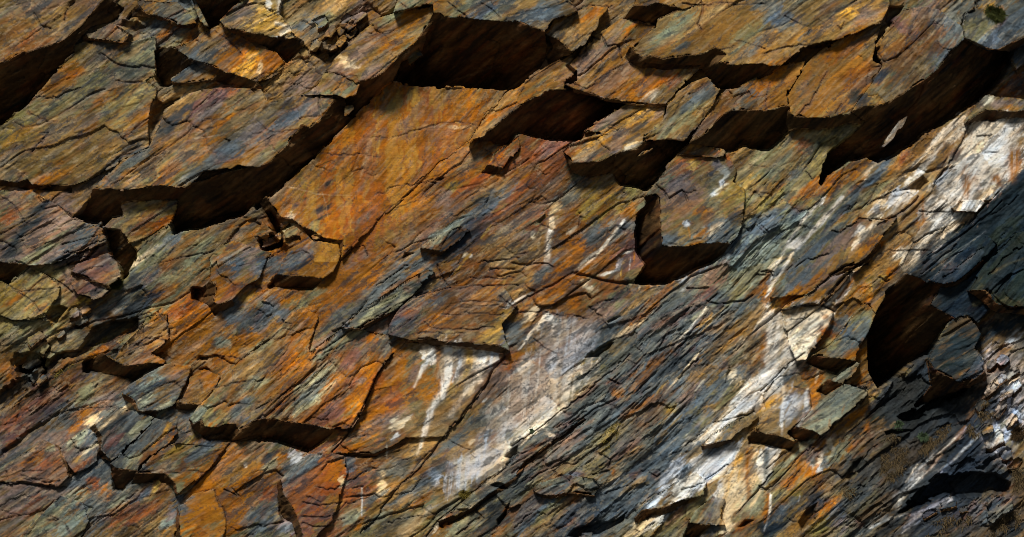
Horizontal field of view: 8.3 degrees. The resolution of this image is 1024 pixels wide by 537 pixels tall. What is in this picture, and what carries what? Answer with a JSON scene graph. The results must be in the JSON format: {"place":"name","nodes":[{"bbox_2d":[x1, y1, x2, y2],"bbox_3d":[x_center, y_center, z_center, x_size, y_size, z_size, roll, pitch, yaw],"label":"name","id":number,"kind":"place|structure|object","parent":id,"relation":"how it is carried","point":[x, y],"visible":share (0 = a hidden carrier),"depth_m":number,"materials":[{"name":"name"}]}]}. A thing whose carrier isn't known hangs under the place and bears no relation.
{"place":"outdoors","nodes":[
{"label":"outdoors","id":0,"kind":"place"},
{"bbox_2d":[0,0,1023,536],"bbox_3d":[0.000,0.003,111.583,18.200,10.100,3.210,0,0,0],"label":"cliff","id":1,"kind":"structure","parent":0,"point":[672,374],"depth_m":110.30,"materials":[{"name":"stone"}]},
{"bbox_2d":[0,267,59,320],"bbox_3d":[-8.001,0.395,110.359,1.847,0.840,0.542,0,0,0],"label":"rock slab","id":2,"kind":"object","parent":1,"relation":"on","point":[29,293],"visible":1,"depth_m":110.20,"materials":[{"name":"stone"}]},
{"bbox_2d":[22,358,44,371],"bbox_3d":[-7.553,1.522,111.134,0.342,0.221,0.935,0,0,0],"label":"rock chip","id":3,"kind":"object","parent":1,"relation":"on","point":[30,365],"visible":1,"depth_m":110.72,"materials":[{"name":"stone"}]},
{"bbox_2d":[27,331,45,349],"bbox_3d":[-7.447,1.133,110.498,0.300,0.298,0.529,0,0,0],"label":"rock chip","id":4,"kind":"object","parent":1,"relation":"on","point":[35,340],"visible":1,"depth_m":110.31,"materials":[{"name":"stone"}]},
{"bbox_2d":[0,439,73,486],"bbox_3d":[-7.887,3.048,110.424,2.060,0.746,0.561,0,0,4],"label":"rock slab","id":5,"kind":"object","parent":1,"relation":"on","point":[42,461],"visible":1,"depth_m":110.16,"materials":[{"name":"stone"}]},
{"bbox_2d":[30,366,45,385],"bbox_3d":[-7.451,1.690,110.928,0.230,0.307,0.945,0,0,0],"label":"rock chip","id":6,"kind":"object","parent":1,"relation":"on","point":[38,372],"visible":1,"depth_m":110.62,"materials":[{"name":"stone"}]},
{"bbox_2d":[39,341,50,360],"bbox_3d":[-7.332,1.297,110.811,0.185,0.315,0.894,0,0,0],"label":"rock chip","id":7,"kind":"object","parent":1,"relation":"on","point":[45,347],"visible":1,"depth_m":110.41,"materials":[{"name":"stone"}]},
{"bbox_2d":[0,190,107,283],"bbox_3d":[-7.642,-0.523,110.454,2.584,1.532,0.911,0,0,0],"label":"rock plate","id":8,"kind":"object","parent":1,"relation":"on","point":[36,229],"visible":1,"depth_m":110.14,"materials":[{"name":"stone"}]},
{"bbox_2d":[19,495,88,536],"bbox_3d":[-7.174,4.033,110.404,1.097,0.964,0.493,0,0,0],"label":"rock slab","id":9,"kind":"object","parent":1,"relation":"on","point":[62,516],"visible":1,"depth_m":110.22,"materials":[{"name":"stone"}]},
{"bbox_2d":[0,0,121,125],"bbox_3d":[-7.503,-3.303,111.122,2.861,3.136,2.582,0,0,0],"label":"rock mass","id":10,"kind":"object","parent":1,"relation":"on","point":[39,39],"visible":0.98,"depth_m":110.01,"materials":[{"name":"stone"}]},
{"bbox_2d":[69,306,79,321],"bbox_3d":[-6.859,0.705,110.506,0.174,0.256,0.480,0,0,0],"label":"rock chip","id":11,"kind":"object","parent":1,"relation":"on","point":[74,311],"visible":1,"depth_m":110.33,"materials":[{"name":"stone"}]},
{"bbox_2d":[67,256,87,264],"bbox_3d":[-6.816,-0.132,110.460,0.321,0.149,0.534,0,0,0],"label":"rock chip","id":12,"kind":"object","parent":1,"relation":"on","point":[74,260],"visible":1,"depth_m":110.30,"materials":[{"name":"stone"}]},
{"bbox_2d":[0,36,156,191],"bbox_3d":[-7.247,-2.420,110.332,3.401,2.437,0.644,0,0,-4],"label":"rock slab","id":13,"kind":"object","parent":1,"relation":"on","point":[83,115],"visible":1,"depth_m":110.15,"materials":[{"name":"stone"}]},
{"bbox_2d":[82,23,131,43],"bbox_3d":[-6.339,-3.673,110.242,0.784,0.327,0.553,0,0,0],"label":"rock plate","id":14,"kind":"object","parent":13,"relation":"on","point":[111,33],"visible":1,"depth_m":110.10,"materials":[{"name":"stone"}]},
{"bbox_2d":[59,429,97,473],"bbox_3d":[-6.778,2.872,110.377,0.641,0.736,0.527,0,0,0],"label":"rock slab","id":15,"kind":"object","parent":1,"relation":"on","point":[79,452],"visible":1,"depth_m":110.18,"materials":[{"name":"stone"}]},
{"bbox_2d":[75,316,88,327],"bbox_3d":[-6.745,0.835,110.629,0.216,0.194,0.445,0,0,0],"label":"rock chip","id":16,"kind":"object","parent":1,"relation":"on","point":[82,322],"visible":1,"depth_m":110.45,"materials":[{"name":"stone"}]},
{"bbox_2d":[71,275,108,299],"bbox_3d":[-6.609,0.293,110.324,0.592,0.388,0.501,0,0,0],"label":"rock plate","id":17,"kind":"object","parent":1,"relation":"on","point":[82,286],"visible":1,"depth_m":110.15,"materials":[{"name":"stone"}]},
{"bbox_2d":[71,253,121,288],"bbox_3d":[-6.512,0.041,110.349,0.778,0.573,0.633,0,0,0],"label":"rock plate","id":18,"kind":"object","parent":1,"relation":"on","point":[103,270],"visible":1,"depth_m":110.12,"materials":[{"name":"stone"}]},
{"bbox_2d":[89,407,153,460],"bbox_3d":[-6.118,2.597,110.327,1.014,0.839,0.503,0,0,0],"label":"rock slab","id":19,"kind":"object","parent":1,"relation":"on","point":[117,431],"visible":1,"depth_m":110.14,"materials":[{"name":"stone"}]},
{"bbox_2d":[86,313,169,379],"bbox_3d":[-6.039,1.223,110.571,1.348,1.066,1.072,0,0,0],"label":"rock slab","id":20,"kind":"object","parent":1,"relation":"on","point":[135,358],"visible":1,"depth_m":110.26,"materials":[{"name":"stone"}]},
{"bbox_2d":[107,200,177,276],"bbox_3d":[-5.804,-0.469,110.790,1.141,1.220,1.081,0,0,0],"label":"rock slab","id":21,"kind":"object","parent":1,"relation":"on","point":[143,219],"visible":1,"depth_m":110.30,"materials":[{"name":"stone"}]},
{"bbox_2d":[110,418,177,488],"bbox_3d":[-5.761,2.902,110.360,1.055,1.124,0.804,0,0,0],"label":"rock slab","id":22,"kind":"object","parent":1,"relation":"on","point":[155,436],"visible":1,"depth_m":110.12,"materials":[{"name":"stone"}]},
{"bbox_2d":[122,363,190,416],"bbox_3d":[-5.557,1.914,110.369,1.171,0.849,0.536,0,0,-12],"label":"rock slab","id":23,"kind":"object","parent":1,"relation":"on","point":[153,393],"visible":1,"depth_m":110.16,"materials":[{"name":"stone"}]},
{"bbox_2d":[130,0,196,27],"bbox_3d":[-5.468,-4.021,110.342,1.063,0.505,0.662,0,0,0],"label":"rock plate","id":24,"kind":"object","parent":1,"relation":"on","point":[179,14],"visible":1,"depth_m":110.11,"materials":[{"name":"stone"}]},
{"bbox_2d":[133,443,224,493],"bbox_3d":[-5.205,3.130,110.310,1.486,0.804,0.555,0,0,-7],"label":"rock slab","id":25,"kind":"object","parent":1,"relation":"on","point":[179,467],"visible":1,"depth_m":110.15,"materials":[{"name":"stone"}]},
{"bbox_2d":[171,62,217,85],"bbox_3d":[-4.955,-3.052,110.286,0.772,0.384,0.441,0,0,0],"label":"rock plate","id":26,"kind":"object","parent":1,"relation":"on","point":[194,74],"visible":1,"depth_m":110.12,"materials":[{"name":"stone"}]},
{"bbox_2d":[174,369,219,409],"bbox_3d":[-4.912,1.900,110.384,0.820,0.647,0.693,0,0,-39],"label":"rock slab","id":27,"kind":"object","parent":1,"relation":"on","point":[202,384],"visible":1,"depth_m":110.19,"materials":[{"name":"stone"}]},
{"bbox_2d":[175,489,225,536],"bbox_3d":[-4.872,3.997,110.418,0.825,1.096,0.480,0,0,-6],"label":"rock slab","id":28,"kind":"object","parent":1,"relation":"on","point":[202,514],"visible":1,"depth_m":110.22,"materials":[{"name":"stone"}]},
{"bbox_2d":[79,87,351,231],"bbox_3d":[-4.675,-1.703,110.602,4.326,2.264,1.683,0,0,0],"label":"rock slab","id":29,"kind":"object","parent":1,"relation":"on","point":[197,134],"visible":1,"depth_m":110.00,"materials":[{"name":"stone"}]},
{"bbox_2d":[155,26,284,89],"bbox_3d":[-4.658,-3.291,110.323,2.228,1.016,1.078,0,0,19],"label":"rock slab","id":30,"kind":"object","parent":29,"relation":"on","point":[229,57],"visible":1,"depth_m":110.06,"materials":[{"name":"stone"}]},
{"bbox_2d":[194,241,270,313],"bbox_3d":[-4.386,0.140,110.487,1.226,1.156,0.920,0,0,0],"label":"rock block","id":31,"kind":"object","parent":1,"relation":"on","point":[236,268],"visible":1,"depth_m":110.20,"materials":[{"name":"stone"}]},
{"bbox_2d":[220,0,303,60],"bbox_3d":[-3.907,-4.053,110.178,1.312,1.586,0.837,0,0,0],"label":"rock slab","id":32,"kind":"object","parent":1,"relation":"on","point":[261,22],"visible":1,"depth_m":109.86,"materials":[{"name":"stone"}]},
{"bbox_2d":[254,222,273,246],"bbox_3d":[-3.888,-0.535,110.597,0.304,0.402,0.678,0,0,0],"label":"rock chip","id":33,"kind":"object","parent":1,"relation":"on","point":[264,232],"visible":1,"depth_m":110.29,"materials":[{"name":"stone"}]},
{"bbox_2d":[262,236,278,249],"bbox_3d":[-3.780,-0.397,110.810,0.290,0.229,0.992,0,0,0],"label":"rock chip","id":34,"kind":"object","parent":1,"relation":"on","point":[272,243],"visible":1,"depth_m":110.47,"materials":[{"name":"stone"}]},
{"bbox_2d":[189,306,391,449],"bbox_3d":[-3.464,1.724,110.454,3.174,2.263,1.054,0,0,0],"label":"rock slab","id":35,"kind":"object","parent":1,"relation":"on","point":[283,383],"visible":1,"depth_m":110.11,"materials":[{"name":"stone"}]},
{"bbox_2d":[284,227,299,240],"bbox_3d":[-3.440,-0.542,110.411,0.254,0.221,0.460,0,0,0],"label":"rock chip","id":36,"kind":"object","parent":1,"relation":"on","point":[291,233],"visible":1,"depth_m":110.23,"materials":[{"name":"stone"}]},
{"bbox_2d":[271,240,340,288],"bbox_3d":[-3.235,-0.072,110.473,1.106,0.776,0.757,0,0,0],"label":"rock slab","id":37,"kind":"object","parent":1,"relation":"on","point":[310,264],"visible":1,"depth_m":110.20,"materials":[{"name":"stone"}]},
{"bbox_2d":[277,452,347,536],"bbox_3d":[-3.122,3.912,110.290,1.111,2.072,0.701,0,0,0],"label":"rock block","id":38,"kind":"object","parent":1,"relation":"on","point":[309,486],"visible":1,"depth_m":110.07,"materials":[{"name":"stone"}]},
{"bbox_2d":[310,38,322,54],"bbox_3d":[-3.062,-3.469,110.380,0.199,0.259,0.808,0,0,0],"label":"rock chip","id":39,"kind":"object","parent":1,"relation":"on","point":[316,46],"visible":1,"depth_m":110.04,"materials":[{"name":"stone"}]},
{"bbox_2d":[313,15,328,31],"bbox_3d":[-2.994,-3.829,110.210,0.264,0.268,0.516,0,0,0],"label":"rock chip","id":40,"kind":"object","parent":1,"relation":"on","point":[322,22],"visible":1,"depth_m":110.06,"materials":[{"name":"stone"}]},
{"bbox_2d":[301,72,358,98],"bbox_3d":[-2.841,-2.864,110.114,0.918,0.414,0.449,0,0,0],"label":"rock block","id":41,"kind":"object","parent":1,"relation":"on","point":[332,84],"visible":1,"depth_m":109.94,"materials":[{"name":"stone"}]},
{"bbox_2d":[324,25,335,40],"bbox_3d":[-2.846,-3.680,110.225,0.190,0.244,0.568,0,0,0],"label":"rock chip","id":42,"kind":"object","parent":1,"relation":"on","point":[330,33],"visible":1,"depth_m":110.00,"materials":[{"name":"stone"}]},
{"bbox_2d":[54,336,623,453],"bbox_3d":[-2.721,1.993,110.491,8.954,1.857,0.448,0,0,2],"label":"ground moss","id":43,"kind":"object","parent":1,"relation":"on","point":[55,375],"visible":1,"depth_m":110.23,"materials":[{"name":"plant"}]},
{"bbox_2d":[336,35,346,50],"bbox_3d":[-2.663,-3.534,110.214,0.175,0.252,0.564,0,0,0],"label":"rock chip","id":44,"kind":"object","parent":1,"relation":"on","point":[341,42],"visible":1,"depth_m":110.00,"materials":[{"name":"stone"}]},
{"bbox_2d":[337,23,347,36],"bbox_3d":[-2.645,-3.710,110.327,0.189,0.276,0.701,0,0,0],"label":"rock chip","id":45,"kind":"object","parent":1,"relation":"on","point":[341,30],"visible":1,"depth_m":110.04,"materials":[{"name":"stone"}]},
{"bbox_2d":[346,22,356,33],"bbox_3d":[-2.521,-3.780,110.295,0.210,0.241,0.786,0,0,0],"label":"rock chip","id":46,"kind":"object","parent":1,"relation":"on","point":[350,28],"visible":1,"depth_m":110.02,"materials":[{"name":"stone"}]},
{"bbox_2d":[349,12,367,25],"bbox_3d":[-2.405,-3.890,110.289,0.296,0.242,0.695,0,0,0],"label":"rock chip","id":47,"kind":"object","parent":46,"relation":"on","point":[358,19],"visible":1,"depth_m":110.01,"materials":[{"name":"stone"}]},
{"bbox_2d":[327,5,433,118],"bbox_3d":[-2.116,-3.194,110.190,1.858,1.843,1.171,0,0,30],"label":"rock slab","id":48,"kind":"object","parent":1,"relation":"on","point":[371,57],"visible":1,"depth_m":109.93,"materials":[{"name":"stone"}]},
{"bbox_2d":[260,81,506,257],"bbox_3d":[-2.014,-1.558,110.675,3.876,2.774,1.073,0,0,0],"label":"rock slab","id":49,"kind":"object","parent":1,"relation":"on","point":[370,165],"visible":1,"depth_m":110.31,"materials":[{"name":"stone"}]},
{"bbox_2d":[341,269,433,331],"bbox_3d":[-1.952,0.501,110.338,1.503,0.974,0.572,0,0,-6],"label":"rock slab","id":50,"kind":"object","parent":1,"relation":"attached to","point":[388,302],"visible":1,"depth_m":110.14,"materials":[{"name":"stone"}]},
{"bbox_2d":[332,342,504,456],"bbox_3d":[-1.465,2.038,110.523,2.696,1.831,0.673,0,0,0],"label":"rock slab","id":51,"kind":"object","parent":1,"relation":"on","point":[418,390],"visible":1,"depth_m":110.25,"materials":[{"name":"stone"}]},
{"bbox_2d":[388,285,516,353],"bbox_3d":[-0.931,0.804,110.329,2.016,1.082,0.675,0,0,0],"label":"rock slab","id":52,"kind":"object","parent":51,"relation":"on","point":[470,318],"visible":1,"depth_m":110.11,"materials":[{"name":"stone"}]},
{"bbox_2d":[420,226,469,255],"bbox_3d":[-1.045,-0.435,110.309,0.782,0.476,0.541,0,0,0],"label":"rock slab","id":53,"kind":"object","parent":1,"relation":"on","point":[439,245],"visible":1,"depth_m":110.12,"materials":[{"name":"stone"}]},
{"bbox_2d":[393,0,577,91],"bbox_3d":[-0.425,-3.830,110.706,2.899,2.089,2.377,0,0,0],"label":"rock slab","id":54,"kind":"object","parent":1,"relation":"on","point":[499,45],"visible":0.98,"depth_m":110.23,"materials":[{"name":"stone"}]},
{"bbox_2d":[483,137,519,173],"bbox_3d":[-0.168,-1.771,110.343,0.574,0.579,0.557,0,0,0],"label":"rock block","id":55,"kind":"object","parent":1,"relation":"on","point":[499,158],"visible":1,"depth_m":110.16,"materials":[{"name":"stone"}]},
{"bbox_2d":[438,418,585,525],"bbox_3d":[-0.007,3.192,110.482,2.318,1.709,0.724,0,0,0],"label":"rock slab","id":56,"kind":"object","parent":1,"relation":"on","point":[543,439],"visible":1,"depth_m":110.18,"materials":[{"name":"stone"}]},
{"bbox_2d":[468,54,624,143],"bbox_3d":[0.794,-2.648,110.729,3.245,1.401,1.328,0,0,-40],"label":"rock slab","id":57,"kind":"object","parent":1,"relation":"on","point":[551,107],"visible":0.99,"depth_m":110.31,"materials":[{"name":"stone"}]},
{"bbox_2d":[533,475,599,498],"bbox_3d":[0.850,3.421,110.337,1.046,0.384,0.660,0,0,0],"label":"rock slab","id":58,"kind":"object","parent":1,"relation":"on","point":[563,485],"visible":1,"depth_m":110.13,"materials":[{"name":"stone"}]},
{"bbox_2d":[545,6,607,63],"bbox_3d":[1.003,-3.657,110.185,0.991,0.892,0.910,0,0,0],"label":"rock plate","id":59,"kind":"object","parent":1,"relation":"on","point":[570,34],"visible":1,"depth_m":109.89,"materials":[{"name":"stone"}]},
{"bbox_2d":[563,104,688,188],"bbox_3d":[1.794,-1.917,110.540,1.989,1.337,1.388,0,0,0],"label":"rock slab","id":60,"kind":"object","parent":1,"relation":"on","point":[618,146],"visible":1,"depth_m":110.02,"materials":[{"name":"stone"}]},
{"bbox_2d":[565,18,700,107],"bbox_3d":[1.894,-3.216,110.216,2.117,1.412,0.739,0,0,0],"label":"rock slab","id":61,"kind":"object","parent":1,"relation":"on","point":[604,67],"visible":1,"depth_m":109.99,"materials":[{"name":"stone"}]},
{"bbox_2d":[625,0,700,25],"bbox_3d":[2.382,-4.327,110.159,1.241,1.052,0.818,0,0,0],"label":"rock block","id":62,"kind":"object","parent":1,"relation":"attached to","point":[650,11],"visible":1,"depth_m":109.86,"materials":[{"name":"stone"}]},
{"bbox_2d":[634,472,706,522],"bbox_3d":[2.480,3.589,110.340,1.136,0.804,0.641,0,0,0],"label":"rock ledge","id":63,"kind":"object","parent":1,"relation":"on","point":[674,495],"visible":1,"depth_m":110.16,"materials":[{"name":"stone"}]},
{"bbox_2d":[644,77,719,141],"bbox_3d":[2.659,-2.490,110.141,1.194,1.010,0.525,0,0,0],"label":"rock plate","id":64,"kind":"object","parent":1,"relation":"on","point":[689,106],"visible":1,"depth_m":109.95,"materials":[{"name":"stone"}]},
{"bbox_2d":[636,155,744,283],"bbox_3d":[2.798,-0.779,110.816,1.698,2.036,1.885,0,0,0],"label":"rock block","id":65,"kind":"object","parent":1,"relation":"on","point":[692,219],"visible":1,"depth_m":110.13,"materials":[{"name":"stone"}]},
{"bbox_2d":[676,146,724,157],"bbox_3d":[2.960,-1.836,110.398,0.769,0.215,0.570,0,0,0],"label":"rock plate","id":66,"kind":"object","parent":1,"relation":"attached to","point":[706,151],"visible":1,"depth_m":110.24,"materials":[{"name":"stone"}]},
{"bbox_2d":[686,497,724,536],"bbox_3d":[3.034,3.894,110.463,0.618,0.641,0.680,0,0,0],"label":"rock slab","id":67,"kind":"object","parent":1,"relation":"on","point":[704,516],"visible":1,"depth_m":110.22,"materials":[{"name":"stone"}]},
{"bbox_2d":[701,412,758,449],"bbox_3d":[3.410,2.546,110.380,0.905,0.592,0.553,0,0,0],"label":"rock ledge","id":68,"kind":"object","parent":1,"relation":"on","point":[722,436],"visible":1,"depth_m":110.20,"materials":[{"name":"stone"}]},
{"bbox_2d":[678,61,804,152],"bbox_3d":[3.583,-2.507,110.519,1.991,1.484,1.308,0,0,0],"label":"rock slab","id":69,"kind":"object","parent":1,"relation":"on","point":[752,113],"visible":1,"depth_m":110.02,"materials":[{"name":"stone"}]},
{"bbox_2d":[625,0,889,88],"bbox_3d":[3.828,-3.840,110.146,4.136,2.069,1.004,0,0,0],"label":"rock slab","id":70,"kind":"object","parent":1,"relation":"on","point":[728,44],"visible":1,"depth_m":109.85,"materials":[{"name":"stone"}]},
{"bbox_2d":[749,385,810,449],"bbox_3d":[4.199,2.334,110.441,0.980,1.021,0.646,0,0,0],"label":"rock slab","id":71,"kind":"object","parent":1,"relation":"on","point":[787,407],"visible":1,"depth_m":110.23,"materials":[{"name":"stone"}]},
{"bbox_2d":[782,306,832,360],"bbox_3d":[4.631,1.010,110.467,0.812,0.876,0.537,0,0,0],"label":"rock slab","id":72,"kind":"object","parent":1,"relation":"on","point":[805,327],"visible":1,"depth_m":110.28,"materials":[{"name":"stone"}]},
{"bbox_2d":[781,263,865,309],"bbox_3d":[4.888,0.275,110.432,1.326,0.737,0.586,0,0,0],"label":"rock slab","id":73,"kind":"object","parent":1,"relation":"on","point":[822,293],"visible":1,"depth_m":110.17,"materials":[{"name":"stone"}]},
{"bbox_2d":[787,384,867,441],"bbox_3d":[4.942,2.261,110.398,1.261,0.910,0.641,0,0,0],"label":"rock slab","id":74,"kind":"object","parent":1,"relation":"on","point":[824,414],"visible":1,"depth_m":110.20,"materials":[{"name":"stone"}]},
{"bbox_2d":[785,21,881,131],"bbox_3d":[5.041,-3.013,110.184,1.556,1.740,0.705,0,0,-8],"label":"rock slab","id":75,"kind":"object","parent":1,"relation":"on","point":[832,84],"visible":1,"depth_m":109.98,"materials":[{"name":"stone"}]},
{"bbox_2d":[770,217,896,297],"bbox_3d":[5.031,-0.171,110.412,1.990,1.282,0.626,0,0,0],"label":"rock slab","id":76,"kind":"object","parent":1,"relation":"on","point":[828,254],"visible":1,"depth_m":110.17,"materials":[{"name":"stone"}]},
{"bbox_2d":[819,362,859,394],"bbox_3d":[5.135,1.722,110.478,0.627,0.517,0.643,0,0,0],"label":"rock block","id":77,"kind":"object","parent":1,"relation":"on","point":[832,384],"visible":1,"depth_m":110.27,"materials":[{"name":"stone"}]},
{"bbox_2d":[806,302,875,372],"bbox_3d":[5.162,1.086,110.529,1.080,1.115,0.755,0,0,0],"label":"rock slab","id":78,"kind":"object","parent":1,"relation":"on","point":[839,353],"visible":1,"depth_m":110.28,"materials":[{"name":"stone"}]},
{"bbox_2d":[882,116,906,146],"bbox_3d":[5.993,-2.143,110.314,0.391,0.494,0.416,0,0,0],"label":"rock shard","id":79,"kind":"object","parent":1,"relation":"attached to","point":[893,131],"visible":1,"depth_m":110.14,"materials":[{"name":"stone"}]},
{"bbox_2d":[820,6,1009,177],"bbox_3d":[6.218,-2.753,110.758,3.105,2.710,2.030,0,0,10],"label":"rock slab","id":80,"kind":"object","parent":1,"relation":"on","point":[937,68],"visible":1,"depth_m":110.08,"materials":[{"name":"stone"}]},
{"bbox_2d":[922,509,937,520],"bbox_3d":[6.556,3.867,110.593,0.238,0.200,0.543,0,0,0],"label":"rock chip","id":81,"kind":"object","parent":1,"relation":"on","point":[928,514],"visible":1,"depth_m":110.45,"materials":[{"name":"stone"}]},
{"bbox_2d":[838,399,1023,536],"bbox_3d":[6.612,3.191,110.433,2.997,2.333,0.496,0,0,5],"label":"dry grass","id":82,"kind":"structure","parent":1,"relation":"on","point":[928,445],"depth_m":110.38,"materials":[{"name":"brown plant"}]},
{"bbox_2d":[866,168,1023,381],"bbox_3d":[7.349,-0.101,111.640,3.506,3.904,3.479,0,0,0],"label":"rock mass","id":83,"kind":"object","parent":1,"relation":"on","point":[917,311],"visible":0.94,"depth_m":110.27,"materials":[{"name":"stone"}]},
{"bbox_2d":[929,235,996,287],"bbox_3d":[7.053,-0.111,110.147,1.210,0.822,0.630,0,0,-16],"label":"rock slab","id":84,"kind":"object","parent":83,"relation":"on","point":[960,267],"visible":1,"depth_m":109.93,"materials":[{"name":"stone"}]},
{"bbox_2d":[984,183,1007,200],"bbox_3d":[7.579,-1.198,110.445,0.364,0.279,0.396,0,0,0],"label":"rock plate","id":85,"kind":"object","parent":83,"relation":"on","point":[999,189],"visible":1,"depth_m":110.27,"materials":[{"name":"stone"}]},
{"bbox_2d":[940,496,956,511],"bbox_3d":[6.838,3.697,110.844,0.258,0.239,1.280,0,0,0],"label":"rock chip","id":86,"kind":"object","parent":1,"relation":"on","point":[948,504],"visible":1,"depth_m":110.27,"materials":[{"name":"stone"}]},
{"bbox_2d":[917,315,986,403],"bbox_3d":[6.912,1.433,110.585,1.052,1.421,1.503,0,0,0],"label":"rock block","id":87,"kind":"object","parent":1,"relation":"on","point":[955,361],"visible":1,"depth_m":109.98,"materials":[{"name":"stone"}]},
{"bbox_2d":[951,199,984,213],"bbox_3d":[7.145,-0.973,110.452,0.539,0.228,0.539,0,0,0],"label":"rock plate","id":88,"kind":"object","parent":1,"relation":"attached to","point":[970,206],"visible":1,"depth_m":110.25,"materials":[{"name":"stone"}]},
{"bbox_2d":[974,396,986,413],"bbox_3d":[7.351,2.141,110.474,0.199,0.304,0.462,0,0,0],"label":"rock chip","id":89,"kind":"object","parent":1,"relation":"on","point":[978,404],"visible":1,"depth_m":110.32,"materials":[{"name":"stone"}]},
{"bbox_2d":[980,424,993,434],"bbox_3d":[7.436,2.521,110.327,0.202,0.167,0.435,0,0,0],"label":"rock block","id":90,"kind":"object","parent":1,"relation":"on","point":[986,428],"visible":1,"depth_m":110.17,"materials":[{"name":"stone"}]},
{"bbox_2d":[984,379,998,399],"bbox_3d":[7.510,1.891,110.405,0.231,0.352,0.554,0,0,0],"label":"rock chip","id":91,"kind":"object","parent":1,"relation":"on","point":[992,388],"visible":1,"depth_m":110.23,"materials":[{"name":"stone"}]},
{"bbox_2d":[962,0,1023,51],"bbox_3d":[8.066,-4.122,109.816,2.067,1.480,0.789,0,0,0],"label":"boulder","id":92,"kind":"object","parent":1,"relation":"on","point":[980,29],"visible":1,"depth_m":109.60,"materials":[{"name":"stone"}]},
{"bbox_2d":[983,4,1007,24],"bbox_3d":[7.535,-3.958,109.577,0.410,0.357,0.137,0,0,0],"label":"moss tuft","id":93,"kind":"object","parent":92,"relation":"attached to","point":[996,14],"visible":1,"depth_m":109.59,"materials":[{"name":"green plant"}]},
{"bbox_2d":[964,95,1023,125],"bbox_3d":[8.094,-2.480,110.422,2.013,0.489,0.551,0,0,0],"label":"rock ledge","id":94,"kind":"object","parent":1,"relation":"on","point":[991,107],"visible":1,"depth_m":110.23,"materials":[{"name":"stone"}]},
{"bbox_2d":[984,429,1004,452],"bbox_3d":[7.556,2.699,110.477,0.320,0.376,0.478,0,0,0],"label":"rock chip","id":95,"kind":"object","parent":1,"relation":"on","point":[994,441],"visible":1,"depth_m":110.30,"materials":[{"name":"stone"}]},
{"bbox_2d":[967,231,1023,314],"bbox_3d":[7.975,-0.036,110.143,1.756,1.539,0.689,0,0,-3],"label":"rock slab","id":96,"kind":"object","parent":1,"relation":"on","point":[997,286],"visible":1,"depth_m":109.91,"materials":[{"name":"stone"}]},
{"bbox_2d":[986,496,1012,522],"bbox_3d":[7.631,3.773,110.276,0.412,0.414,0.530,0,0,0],"label":"boulder","id":97,"kind":"object","parent":1,"relation":"on","point":[998,506],"visible":1,"depth_m":110.11,"materials":[{"name":"stone"}]},
{"bbox_2d":[993,399,1007,420],"bbox_3d":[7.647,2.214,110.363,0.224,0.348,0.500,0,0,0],"label":"rock chip","id":98,"kind":"object","parent":1,"relation":"on","point":[1001,408],"visible":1,"depth_m":110.21,"materials":[{"name":"stone"}]},
{"bbox_2d":[994,374,1007,385],"bbox_3d":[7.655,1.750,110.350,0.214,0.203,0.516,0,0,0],"label":"rock chip","id":99,"kind":"object","parent":1,"relation":"on","point":[1001,379],"visible":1,"depth_m":110.20,"materials":[{"name":"stone"}]},
{"bbox_2d":[996,354,1009,367],"bbox_3d":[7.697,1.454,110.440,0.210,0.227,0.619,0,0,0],"label":"rock chip","id":100,"kind":"object","parent":1,"relation":"on","point":[1003,360],"visible":1,"depth_m":110.20,"materials":[{"name":"stone"}]},
{"bbox_2d":[996,446,1011,462],"bbox_3d":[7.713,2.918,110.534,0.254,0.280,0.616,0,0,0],"label":"rock chip","id":101,"kind":"object","parent":1,"relation":"on","point":[1005,453],"visible":1,"depth_m":110.29,"materials":[{"name":"stone"}]},
{"bbox_2d":[1004,364,1019,383],"bbox_3d":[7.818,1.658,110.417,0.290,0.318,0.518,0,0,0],"label":"rock chip","id":102,"kind":"object","parent":1,"relation":"on","point":[1011,373],"visible":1,"depth_m":110.27,"materials":[{"name":"stone"}]},
{"bbox_2d":[1005,414,1018,429],"bbox_3d":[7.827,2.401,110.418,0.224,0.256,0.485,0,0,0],"label":"rock chip","id":103,"kind":"object","parent":1,"relation":"on","point":[1011,421],"visible":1,"depth_m":110.25,"materials":[{"name":"stone"}]},
{"bbox_2d":[1005,379,1021,396],"bbox_3d":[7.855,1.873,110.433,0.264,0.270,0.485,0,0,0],"label":"rock chip","id":104,"kind":"object","parent":1,"relation":"on","point":[1015,386],"visible":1,"depth_m":110.28,"materials":[{"name":"stone"}]},
{"bbox_2d":[1007,457,1021,470],"bbox_3d":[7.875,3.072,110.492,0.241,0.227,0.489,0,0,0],"label":"rock chip","id":105,"kind":"object","parent":1,"relation":"on","point":[1017,461],"visible":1,"depth_m":110.36,"materials":[{"name":"stone"}]},
{"bbox_2d":[1010,46,1023,73],"bbox_3d":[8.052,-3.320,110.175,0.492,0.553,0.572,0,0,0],"label":"rock shard","id":106,"kind":"object","parent":1,"relation":"on","point":[1017,60],"visible":1,"depth_m":109.97,"materials":[{"name":"stone"}]},
{"bbox_2d":[1010,423,1023,440],"bbox_3d":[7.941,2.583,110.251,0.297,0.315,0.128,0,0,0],"label":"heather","id":107,"kind":"object","parent":1,"relation":"on","point":[1017,433],"visible":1,"depth_m":110.26,"materials":[{"name":"brown plant"}]},
{"bbox_3d":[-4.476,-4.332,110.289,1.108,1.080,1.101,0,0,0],"label":"rock block","id":108,"kind":"object","parent":1,"relation":"on","visible":0},
{"bbox_2d":[192,0,208,26],"bbox_3d":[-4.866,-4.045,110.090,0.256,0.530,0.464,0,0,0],"label":"rock shard","id":109,"kind":"object","parent":108,"relation":"attached to","point":[201,17],"visible":1,"depth_m":109.91,"materials":[{"name":"stone"}]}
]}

